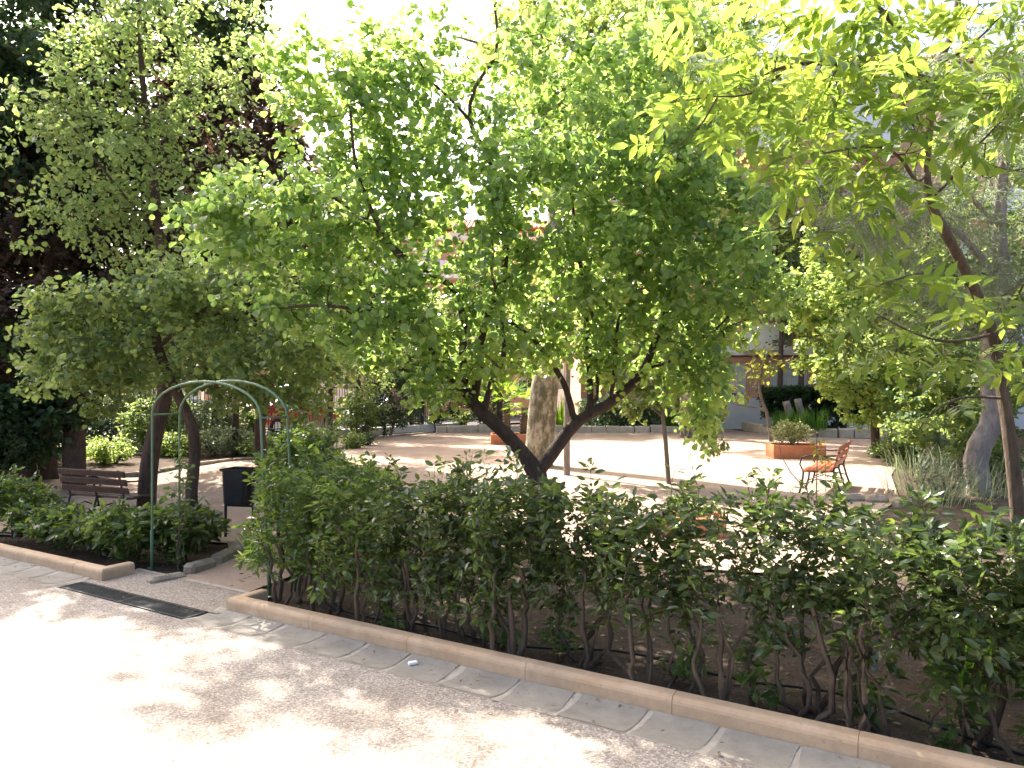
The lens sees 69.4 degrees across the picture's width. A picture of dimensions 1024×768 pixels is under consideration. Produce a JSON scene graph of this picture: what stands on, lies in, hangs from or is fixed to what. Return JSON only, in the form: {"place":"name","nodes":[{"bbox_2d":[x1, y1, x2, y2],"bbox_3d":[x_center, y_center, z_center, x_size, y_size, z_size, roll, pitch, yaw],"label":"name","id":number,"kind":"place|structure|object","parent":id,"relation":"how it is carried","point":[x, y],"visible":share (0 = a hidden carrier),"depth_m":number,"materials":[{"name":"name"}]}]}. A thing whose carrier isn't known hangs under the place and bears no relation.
{"place":"outdoors","nodes":[
{"label":"outdoors","id":0,"kind":"place"},
{"bbox_2d":[89,415,519,441],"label":"road","id":1,"kind":"structure","parent":0,"point":[514,417],"depth_m":41.97,"materials":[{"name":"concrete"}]},
{"bbox_2d":[239,399,341,432],"bbox_3d":[-9.371,1.295,31.294,1.760,1.450,4.200,0,0,36],"label":"parked car","id":2,"kind":"object","parent":1,"relation":"on","point":[283,410],"visible":0.16,"depth_m":30.02,"materials":[{"name":"red paint"}]},
{"bbox_2d":[0,573,753,767],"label":"pavement","id":3,"kind":"structure","parent":0,"point":[245,709],"depth_m":4.35,"materials":[{"name":"concrete"}]},
{"bbox_2d":[0,561,92,586],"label":"gutter bed","id":4,"kind":"object","parent":3,"relation":"on","point":[55,572],"visible":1,"depth_m":7.44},
{"bbox_2d":[0,556,90,585],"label":"gutter","id":5,"kind":"object","parent":4,"relation":"on","point":[58,577],"visible":1,"depth_m":7.58,"materials":[{"name":"stone"}]},
{"bbox_2d":[0,389,1023,767],"bbox_3d":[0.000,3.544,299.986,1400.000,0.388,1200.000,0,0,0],"label":"ground","id":6,"kind":"structure","parent":0,"point":[904,729],"depth_m":5.81,"materials":[{"name":"soil"}]},
{"bbox_2d":[0,464,51,538],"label":"shrub","id":7,"kind":"object","parent":6,"relation":"on","point":[14,490],"visible":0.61,"depth_m":9.40,"materials":[{"name":"green plant"}]},
{"bbox_2d":[0,484,85,543],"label":"shrub","id":8,"kind":"object","parent":6,"relation":"on","point":[21,513],"visible":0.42,"depth_m":9.05,"materials":[{"name":"green plant"}]},
{"bbox_2d":[11,499,99,550],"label":"shrub","id":9,"kind":"object","parent":6,"relation":"on","point":[39,528],"visible":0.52,"depth_m":8.59,"materials":[{"name":"green plant"}]},
{"bbox_2d":[0,543,134,585],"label":"kerb","id":10,"kind":"structure","parent":6,"relation":"on","point":[84,568],"depth_m":7.60,"materials":[{"name":"concrete"}]},
{"bbox_2d":[45,508,134,555],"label":"shrub","id":11,"kind":"object","parent":6,"relation":"on","point":[73,530],"visible":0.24,"depth_m":8.28,"materials":[{"name":"green plant"}]},
{"bbox_2d":[61,401,125,441],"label":"shrub","id":12,"kind":"object","parent":6,"relation":"on","point":[100,429],"visible":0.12,"depth_m":22.79,"materials":[{"name":"green plant"}]},
{"bbox_2d":[86,433,137,463],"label":"shrub","id":13,"kind":"object","parent":6,"relation":"on","point":[100,445],"visible":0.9,"depth_m":18.66,"materials":[{"name":"green plant"}]},
{"bbox_2d":[80,496,171,562],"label":"shrub","id":14,"kind":"object","parent":6,"relation":"on","point":[129,517],"visible":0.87,"depth_m":7.91,"materials":[{"name":"green plant"}]},
{"bbox_2d":[115,395,185,448],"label":"shrub","id":15,"kind":"object","parent":6,"relation":"on","point":[139,424],"visible":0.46,"depth_m":21.52,"materials":[{"name":"green plant"}]},
{"bbox_2d":[84,570,243,613],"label":"entrance slab","id":16,"kind":"structure","parent":6,"relation":"on","point":[204,597],"depth_m":6.92,"materials":[{"name":"gravel"}]},
{"bbox_2d":[0,4,337,480],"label":"plum tree","id":17,"kind":"object","parent":6,"relation":"on","point":[48,263],"visible":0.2,"depth_m":15.80,"materials":[{"name":"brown plant"}]},
{"bbox_2d":[126,496,225,561],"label":"shrub","id":18,"kind":"object","parent":6,"relation":"on","point":[200,523],"visible":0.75,"depth_m":8.01,"materials":[{"name":"green plant"}]},
{"bbox_2d":[162,449,195,570],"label":"climbing shrub","id":19,"kind":"object","parent":6,"relation":"on","point":[180,522],"visible":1,"depth_m":7.75,"materials":[{"name":"green plant"}]},
{"bbox_2d":[160,429,205,456],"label":"shrub","id":20,"kind":"object","parent":6,"relation":"on","point":[166,441],"visible":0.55,"depth_m":20.54,"materials":[{"name":"green plant"}]},
{"bbox_2d":[183,558,215,574],"bbox_3d":[-3.261,1.952,7.720,0.140,0.210,0.380,3,-2,16],"label":"edging stone","id":21,"kind":"object","parent":6,"relation":"on","point":[194,567],"visible":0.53,"depth_m":7.63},
{"bbox_2d":[181,398,248,446],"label":"shrub","id":22,"kind":"object","parent":6,"relation":"on","point":[201,417],"visible":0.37,"depth_m":23.16,"materials":[{"name":"green plant"}]},
{"bbox_2d":[186,422,254,456],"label":"shrub","id":23,"kind":"object","parent":6,"relation":"on","point":[223,446],"visible":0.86,"depth_m":20.68,"materials":[{"name":"green plant"}]},
{"bbox_2d":[150,380,297,598],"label":"garden arch","id":24,"kind":"structure","parent":6,"relation":"on","point":[220,382],"depth_m":7.49,"materials":[{"name":"green paint"}]},
{"bbox_2d":[139,57,328,455],"bbox_3d":[-7.962,-3.804,21.177,5.806,11.698,4.917,0,0,0],"label":"plum tree","id":25,"kind":"object","parent":6,"relation":"on","point":[235,421],"visible":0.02,"depth_m":20.92,"materials":[{"name":"green plant"}]},
{"bbox_2d":[114,431,432,477],"bbox_3d":[-5.610,2.058,23.624,1.658,0.241,15.560,0,0,19],"label":"court edging","id":26,"kind":"object","parent":6,"relation":"on","point":[136,474],"visible":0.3,"depth_m":18.92,"materials":[{"name":"grey stone"}]},
{"bbox_2d":[231,443,342,604],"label":"hedge shrub","id":27,"kind":"object","parent":6,"relation":"on","point":[280,521],"visible":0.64,"depth_m":6.36,"materials":[{"name":"green plant"}]},
{"bbox_2d":[184,236,395,464],"bbox_3d":[-5.581,-0.865,18.673,5.250,5.847,4.849,0,0,0],"label":"bushy tree","id":28,"kind":"object","parent":6,"relation":"on","point":[257,445],"visible":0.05,"depth_m":18.45,"materials":[{"name":"green plant"}]},
{"bbox_2d":[252,388,355,577],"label":"leafy shrub","id":29,"kind":"object","parent":6,"relation":"on","point":[306,438],"visible":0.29,"depth_m":7.35,"materials":[{"name":"green plant"}]},
{"bbox_2d":[278,436,383,614],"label":"hedge shrub","id":30,"kind":"object","parent":6,"relation":"on","point":[309,513],"visible":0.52,"depth_m":6.18,"materials":[{"name":"green plant"}]},
{"bbox_2d":[256,454,409,560],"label":"bright bush","id":31,"kind":"object","parent":6,"relation":"on","point":[383,474],"visible":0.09,"depth_m":8.20,"materials":[{"name":"green plant"}]},
{"bbox_2d":[282,131,396,429],"bbox_3d":[-6.636,-3.581,27.110,5.520,11.337,4.185,0,0,0],"label":"broadleaf tree","id":32,"kind":"object","parent":6,"relation":"on","point":[379,244],"visible":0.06,"depth_m":26.69,"materials":[{"name":"green plant"}]},
{"bbox_2d":[303,448,414,626],"bbox_3d":[-1.201,1.231,5.940,0.852,1.454,0.810,0,0,0],"label":"hedge shrub","id":33,"kind":"object","parent":6,"relation":"on","point":[350,536],"visible":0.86,"depth_m":5.79,"materials":[{"name":"green plant"}]},
{"bbox_2d":[333,387,386,435],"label":"shrub","id":34,"kind":"object","parent":6,"relation":"on","point":[358,414],"visible":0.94,"depth_m":27.80,"materials":[{"name":"green plant"}]},
{"bbox_2d":[204,219,546,414],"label":"apartment building","id":35,"kind":"structure","parent":6,"relation":"on","point":[471,223],"depth_m":50.52,"materials":[{"name":"brick"}]},
{"bbox_2d":[356,368,419,435],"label":"shrub","id":36,"kind":"object","parent":6,"relation":"on","point":[398,412],"visible":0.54,"depth_m":29.30,"materials":[{"name":"green plant"}]},
{"bbox_2d":[365,587,416,629],"bbox_3d":[-0.971,1.759,5.846,0.438,0.393,0.320,0,0,0],"label":"leafy sprout","id":37,"kind":"object","parent":6,"relation":"on","point":[390,614],"visible":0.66,"depth_m":5.83,"materials":[{"name":"green plant"}]},
{"bbox_2d":[366,384,421,434],"bbox_3d":[-4.961,1.070,31.224,0.250,2.160,3.105,0,0,36],"label":"fence section","id":38,"kind":"object","parent":6,"relation":"on","point":[413,428],"visible":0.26,"depth_m":31.52,"materials":[{"name":"green paint"}]},
{"bbox_2d":[364,453,472,634],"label":"hedge shrub","id":39,"kind":"object","parent":6,"relation":"on","point":[408,526],"visible":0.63,"depth_m":5.67,"materials":[{"name":"green plant"}]},
{"bbox_2d":[369,285,471,424],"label":"broadleaf tree","id":40,"kind":"object","parent":6,"relation":"on","point":[436,306],"visible":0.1,"depth_m":33.37,"materials":[{"name":"green plant"}]},
{"bbox_2d":[393,347,471,430],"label":"shrub","id":41,"kind":"object","parent":6,"relation":"on","point":[452,412],"visible":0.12,"depth_m":32.98,"materials":[{"name":"green plant"}]},
{"bbox_2d":[419,386,466,431],"bbox_3d":[-3.130,1.082,33.725,0.250,2.160,3.105,0,0,36],"label":"fence section","id":42,"kind":"object","parent":6,"relation":"on","point":[427,427],"visible":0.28,"depth_m":32.89,"materials":[{"name":"green paint"}]},
{"bbox_2d":[0,428,910,591],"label":"sand court","id":43,"kind":"object","parent":6,"relation":"on","point":[638,459],"visible":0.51,"depth_m":16.73,"materials":[{"name":"sand"}]},
{"bbox_2d":[0,391,44,475],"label":"shrub","id":44,"kind":"object","parent":43,"relation":"on","point":[10,452],"visible":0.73,"depth_m":14.43,"materials":[{"name":"green plant"}]},
{"bbox_2d":[57,467,156,511],"bbox_3d":[-6.679,1.816,12.245,1.500,0.891,0.734,0,0,22],"label":"park bench","id":45,"kind":"object","parent":43,"relation":"on","point":[100,491],"visible":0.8,"depth_m":12.00,"materials":[{"name":"wood"}]},
{"bbox_2d":[0,0,276,484],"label":"evergreen tree","id":46,"kind":"object","parent":43,"relation":"on","point":[15,56],"visible":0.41,"depth_m":14.97,"materials":[{"name":"green plant"}]},
{"bbox_2d":[0,0,303,510],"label":"tall tree","id":47,"kind":"object","parent":43,"relation":"on","point":[64,124],"visible":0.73,"depth_m":11.88,"materials":[{"name":"green plant"}]},
{"bbox_2d":[3,235,361,506],"bbox_3d":[-4.380,0.092,10.115,5.007,3.897,2.984,0,0,0],"label":"arch tree","id":48,"kind":"object","parent":43,"relation":"on","point":[306,373],"visible":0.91,"depth_m":9.60,"materials":[{"name":"green plant"}]},
{"bbox_2d":[219,466,255,536],"bbox_3d":[-3.500,1.537,9.493,0.436,0.917,0.302,0,0,14],"label":"litter bin","id":49,"kind":"object","parent":43,"relation":"on","point":[237,491],"visible":0.8,"depth_m":9.38,"materials":[{"name":"metal"}]},
{"bbox_2d":[337,429,368,448],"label":"shrub","id":50,"kind":"object","parent":43,"relation":"on","point":[348,439],"visible":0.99,"depth_m":23.15,"materials":[{"name":"green plant"}]},
{"bbox_2d":[490,432,525,444],"bbox_3d":[0.024,1.871,25.191,1.500,0.380,1.100,0,0,-3],"label":"planter box","id":51,"kind":"object","parent":43,"relation":"on","point":[495,439],"visible":0.34,"depth_m":24.62,"materials":[{"name":"ceramic"}]},
{"bbox_2d":[478,380,529,428],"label":"palm","id":52,"kind":"object","parent":51,"relation":"on","point":[506,417],"visible":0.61,"depth_m":25.08,"materials":[{"name":"green plant"}]},
{"bbox_2d":[515,247,643,474],"bbox_3d":[1.336,-0.541,16.047,2.844,5.282,2.389,0,0,-16],"label":"young tree","id":53,"kind":"object","parent":43,"relation":"on","point":[566,460],"visible":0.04,"depth_m":15.99,"materials":[{"name":"green plant"}]},
{"bbox_2d":[456,0,806,465],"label":"plane tree","id":54,"kind":"object","parent":43,"relation":"on","point":[541,425],"visible":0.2,"depth_m":17.16,"materials":[{"name":"green plant"}]},
{"bbox_2d":[592,309,733,483],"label":"young tree","id":55,"kind":"object","parent":43,"relation":"on","point":[628,406],"visible":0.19,"depth_m":14.50,"materials":[{"name":"green plant"}]},
{"bbox_2d":[526,0,801,437],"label":"plane tree","id":56,"kind":"object","parent":43,"relation":"on","point":[684,397],"visible":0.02,"depth_m":27.69,"materials":[{"name":"green plant"}]},
{"bbox_2d":[766,442,825,458],"bbox_3d":[7.730,1.837,20.191,1.350,0.400,1.000,0,0,7],"label":"planter box","id":57,"kind":"object","parent":43,"relation":"on","point":[798,451],"visible":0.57,"depth_m":19.73,"materials":[{"name":"ceramic"}]},
{"bbox_2d":[708,345,798,441],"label":"magnolia","id":58,"kind":"object","parent":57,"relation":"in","point":[761,354],"visible":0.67,"depth_m":25.95,"materials":[{"name":"green plant"}]},
{"bbox_2d":[767,419,813,444],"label":"variegated shrub","id":59,"kind":"object","parent":57,"relation":"in","point":[798,435],"visible":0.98,"depth_m":20.11,"materials":[{"name":"green plant"}]},
{"bbox_2d":[798,440,850,492],"bbox_3d":[5.863,1.527,13.818,0.734,0.891,1.800,0,0,30],"label":"chair","id":60,"kind":"object","parent":43,"relation":"on","point":[837,462],"visible":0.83,"depth_m":13.56,"materials":[{"name":"wood"}]},
{"bbox_2d":[761,226,1001,461],"bbox_3d":[9.648,-1.077,19.882,6.072,6.388,4.468,0,0,0],"label":"broadleaf tree","id":61,"kind":"object","parent":43,"relation":"on","point":[876,394],"visible":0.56,"depth_m":19.37,"materials":[{"name":"green plant"}]},
{"bbox_2d":[864,434,925,465],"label":"shrub","id":62,"kind":"object","parent":43,"relation":"on","point":[889,445],"visible":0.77,"depth_m":17.98,"materials":[{"name":"green plant"}]},
{"bbox_2d":[409,449,522,647],"bbox_3d":[-0.316,1.220,5.524,0.866,1.472,0.929,0,0,0],"label":"hedge shrub","id":63,"kind":"object","parent":6,"relation":"on","point":[438,544],"visible":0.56,"depth_m":5.40,"materials":[{"name":"green plant"}]},
{"bbox_2d":[148,0,809,554],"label":"forked tree","id":64,"kind":"object","parent":6,"relation":"on","point":[564,158],"visible":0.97,"depth_m":7.75,"materials":[{"name":"green plant"}]},
{"bbox_2d":[457,360,516,423],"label":"shrub","id":65,"kind":"object","parent":6,"relation":"on","point":[472,415],"visible":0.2,"depth_m":34.39,"materials":[{"name":"green plant"}]},
{"bbox_2d":[438,238,543,421],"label":"broadleaf tree","id":66,"kind":"object","parent":6,"relation":"on","point":[449,315],"visible":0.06,"depth_m":32.76,"materials":[{"name":"green plant"}]},
{"bbox_2d":[477,597,521,651],"bbox_3d":[-0.095,1.761,5.355,0.368,0.378,0.361,0,0,0],"label":"leafy sprout","id":67,"kind":"object","parent":6,"relation":"on","point":[502,641],"visible":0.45,"depth_m":5.33,"materials":[{"name":"green plant"}]},
{"bbox_2d":[456,445,576,656],"bbox_3d":[0.035,1.198,5.196,0.855,1.519,0.769,0,0,0],"label":"hedge shrub","id":68,"kind":"object","parent":6,"relation":"on","point":[484,520],"visible":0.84,"depth_m":5.07,"materials":[{"name":"green plant"}]},
{"bbox_2d":[183,607,891,767],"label":"gutter","id":69,"kind":"object","parent":6,"relation":"on","point":[740,746],"visible":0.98,"depth_m":4.48,"materials":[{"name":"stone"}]},
{"bbox_2d":[534,606,595,662],"bbox_3d":[0.366,1.773,5.227,0.376,0.374,0.317,0,0,33],"label":"leafy sprout","id":70,"kind":"object","parent":6,"relation":"on","point":[565,634],"visible":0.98,"depth_m":5.21,"materials":[{"name":"green plant"}]},
{"bbox_2d":[436,424,697,432],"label":"stone edging wall","id":71,"kind":"structure","parent":6,"relation":"on","point":[559,428],"depth_m":31.34,"materials":[{"name":"stone"}]},
{"bbox_2d":[525,457,653,670],"bbox_3d":[0.536,1.248,5.116,0.899,1.438,0.754,0,0,0],"label":"hedge shrub","id":72,"kind":"object","parent":6,"relation":"on","point":[590,659],"visible":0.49,"depth_m":4.98,"materials":[{"name":"green plant"}]},
{"bbox_2d":[570,398,647,427],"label":"shrub","id":73,"kind":"object","parent":6,"relation":"on","point":[604,419],"visible":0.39,"depth_m":32.52,"materials":[{"name":"green plant"}]},
{"bbox_2d":[226,589,1023,767],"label":"kerb","id":74,"kind":"structure","parent":6,"relation":"on","point":[875,748],"depth_m":4.39,"materials":[{"name":"concrete"}]},
{"bbox_2d":[280,548,1023,759],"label":"dry leaves","id":75,"kind":"object","parent":6,"relation":"on","point":[839,706],"visible":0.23,"depth_m":5.45,"materials":[{"name":"brown plant"}]},
{"bbox_2d":[584,475,722,688],"bbox_3d":[0.881,1.258,4.746,0.860,1.404,0.740,0,0,0],"label":"hedge shrub","id":76,"kind":"object","parent":6,"relation":"on","point":[640,527],"visible":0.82,"depth_m":4.63,"materials":[{"name":"green plant"}]},
{"bbox_2d":[315,595,1023,756],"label":"irrigation hose","id":77,"kind":"object","parent":6,"relation":"on","point":[788,686],"visible":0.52,"depth_m":4.85,"materials":[{"name":"black paint"}]},
{"bbox_2d":[656,635,717,686],"bbox_3d":[1.122,1.774,4.741,0.418,0.345,0.395,0,0,0],"label":"leafy sprout","id":78,"kind":"object","parent":6,"relation":"on","point":[681,665],"visible":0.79,"depth_m":4.70,"materials":[{"name":"green plant"}]},
{"bbox_2d":[647,461,802,706],"bbox_3d":[1.286,1.208,4.492,0.852,1.481,0.732,0,0,0],"label":"hedge shrub","id":79,"kind":"object","parent":6,"relation":"on","point":[686,590],"visible":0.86,"depth_m":4.40,"materials":[{"name":"green plant"}]},
{"bbox_2d":[727,616,797,710],"bbox_3d":[1.495,1.670,4.409,0.385,0.575,0.319,0,0,-8],"label":"leafy sprout","id":80,"kind":"object","parent":6,"relation":"on","point":[753,676],"visible":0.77,"depth_m":4.37,"materials":[{"name":"green plant"}]},
{"bbox_2d":[740,196,820,423],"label":"broadleaf tree","id":81,"kind":"object","parent":6,"relation":"on","point":[788,241],"visible":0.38,"depth_m":30.79,"materials":[{"name":"green plant"}]},
{"bbox_2d":[563,55,1023,428],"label":"apartment building","id":82,"kind":"structure","parent":6,"relation":"on","point":[737,417],"depth_m":34.51,"materials":[{"name":"painted plaster"},{"name":"glass"},{"name":"metal"}]},
{"bbox_2d":[770,362,806,386],"bbox_3d":[12.900,-0.234,34.542,1.740,1.560,0.199,0,0,0],"label":"window","id":83,"kind":"structure","parent":82,"relation":"in","point":[788,378],"depth_m":34.56,"materials":[{"name":"grey glass"}]},
{"bbox_2d":[765,33,855,407],"bbox_3d":[11.840,-6.356,30.329,4.033,16.924,3.275,0,0,-35],"label":"broadleaf tree","id":84,"kind":"object","parent":6,"relation":"on","point":[801,380],"visible":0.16,"depth_m":30.45,"materials":[{"name":"green plant"}]},
{"bbox_2d":[756,383,866,429],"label":"clipped hedge","id":85,"kind":"object","parent":6,"relation":"on","point":[772,394],"visible":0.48,"depth_m":30.16,"materials":[{"name":"green plant"}]},
{"bbox_2d":[610,0,1023,570],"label":"walnut tree","id":86,"kind":"object","parent":6,"relation":"on","point":[856,80],"visible":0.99,"depth_m":5.34,"materials":[{"name":"green plant"}]},
{"bbox_2d":[731,466,916,721],"bbox_3d":[1.768,1.216,4.356,0.872,1.483,0.766,0,0,0],"label":"hedge shrub","id":87,"kind":"object","parent":6,"relation":"on","point":[806,583],"visible":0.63,"depth_m":4.28,"materials":[{"name":"green plant"}]},
{"bbox_2d":[765,169,913,427],"bbox_3d":[14.186,-3.635,31.982,6.636,11.518,5.386,0,0,-27],"label":"broadleaf tree","id":88,"kind":"object","parent":6,"relation":"on","point":[786,337],"visible":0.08,"depth_m":31.84,"materials":[{"name":"green plant"}]},
{"bbox_2d":[742,422,968,439],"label":"curved stone wall","id":89,"kind":"structure","parent":6,"relation":"on","point":[754,427],"depth_m":28.54,"materials":[{"name":"stone"}]},
{"bbox_2d":[837,649,910,729],"bbox_3d":[2.019,1.727,4.143,0.406,0.470,0.340,0,0,-41],"label":"leafy sprout","id":90,"kind":"object","parent":6,"relation":"on","point":[873,697],"visible":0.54,"depth_m":4.13,"materials":[{"name":"green plant"}]},
{"bbox_2d":[798,484,991,736],"bbox_3d":[2.026,1.256,3.978,0.915,1.402,0.746,0,0,0],"label":"hedge shrub","id":91,"kind":"object","parent":6,"relation":"on","point":[869,560],"visible":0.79,"depth_m":3.90,"materials":[{"name":"green plant"}]},
{"bbox_2d":[805,0,1023,496],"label":"tree","id":92,"kind":"object","parent":6,"relation":"on","point":[983,438],"visible":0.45,"depth_m":13.05,"materials":[{"name":"green plant"}]},
{"bbox_2d":[815,222,1023,480],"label":"twisted tree","id":93,"kind":"object","parent":6,"relation":"on","point":[958,425],"visible":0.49,"depth_m":14.85,"materials":[{"name":"green plant"}]},
{"bbox_2d":[858,446,990,499],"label":"feathery grass","id":94,"kind":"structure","parent":6,"relation":"on","point":[899,490],"depth_m":13.03,"materials":[{"name":"plant"}]},
{"bbox_2d":[902,450,983,501],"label":"shrub","id":95,"kind":"object","parent":6,"relation":"on","point":[936,475],"visible":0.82,"depth_m":12.48,"materials":[{"name":"green plant"}]},
{"bbox_2d":[883,447,1007,507],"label":"feathery grass","id":96,"kind":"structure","parent":6,"relation":"on","point":[949,494],"depth_m":12.05,"materials":[{"name":"green grass blades"},{"name":"dry straw-coloured grass"}]},
{"bbox_2d":[905,652,990,754],"bbox_3d":[2.288,1.658,3.877,0.356,0.568,0.344,0,0,-39],"label":"leafy sprout","id":97,"kind":"object","parent":6,"relation":"on","point":[943,739],"visible":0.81,"depth_m":3.86,"materials":[{"name":"green plant"}]},
{"bbox_2d":[888,485,1023,765],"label":"hedge shrub","id":98,"kind":"object","parent":6,"relation":"on","point":[987,619],"visible":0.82,"depth_m":3.74,"materials":[{"name":"green plant"}]},
{"bbox_2d":[905,32,1023,439],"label":"broadleaf tree","id":99,"kind":"object","parent":6,"relation":"on","point":[1017,157],"visible":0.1,"depth_m":23.69,"materials":[{"name":"green plant"}]},
{"bbox_2d":[915,598,1019,692],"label":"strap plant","id":100,"kind":"object","parent":6,"relation":"on","point":[966,663],"visible":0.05,"depth_m":4.73,"materials":[{"name":"green plant"}]},
{"bbox_2d":[952,502,1023,689],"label":"hedge shrub","id":101,"kind":"object","parent":6,"relation":"on","point":[1018,637],"visible":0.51,"depth_m":3.77,"materials":[{"name":"green plant"}]},
{"bbox_2d":[989,437,1023,486],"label":"shrub","id":102,"kind":"object","parent":6,"relation":"on","point":[996,454],"visible":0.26,"depth_m":14.24,"materials":[{"name":"green plant"}]},
{"bbox_2d":[0,0,1023,388],"label":"sky","id":103,"kind":"structure","parent":0,"point":[321,13],"materials":[{"name":"white"}]},
{"bbox_2d":[501,386,530,433],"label":"palm","id":104,"kind":"object","parent":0,"point":[523,420],"visible":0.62,"depth_m":25.23,"materials":[{"name":"green plant"}]},
{"bbox_2d":[949,451,1023,500],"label":"feathery grass","id":105,"kind":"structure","parent":0,"point":[999,488],"depth_m":12.98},
{"label":"drain bed","id":106,"kind":"structure","parent":0,"visible":0},
{"bbox_2d":[60,582,205,619],"bbox_3d":[-3.453,1.942,6.657,1.892,0.024,0.212,0,0,31],"label":"drain grate","id":107,"kind":"object","parent":106,"relation":"on","point":[152,605],"visible":0.94,"depth_m":6.60,"materials":[{"name":"metal"}]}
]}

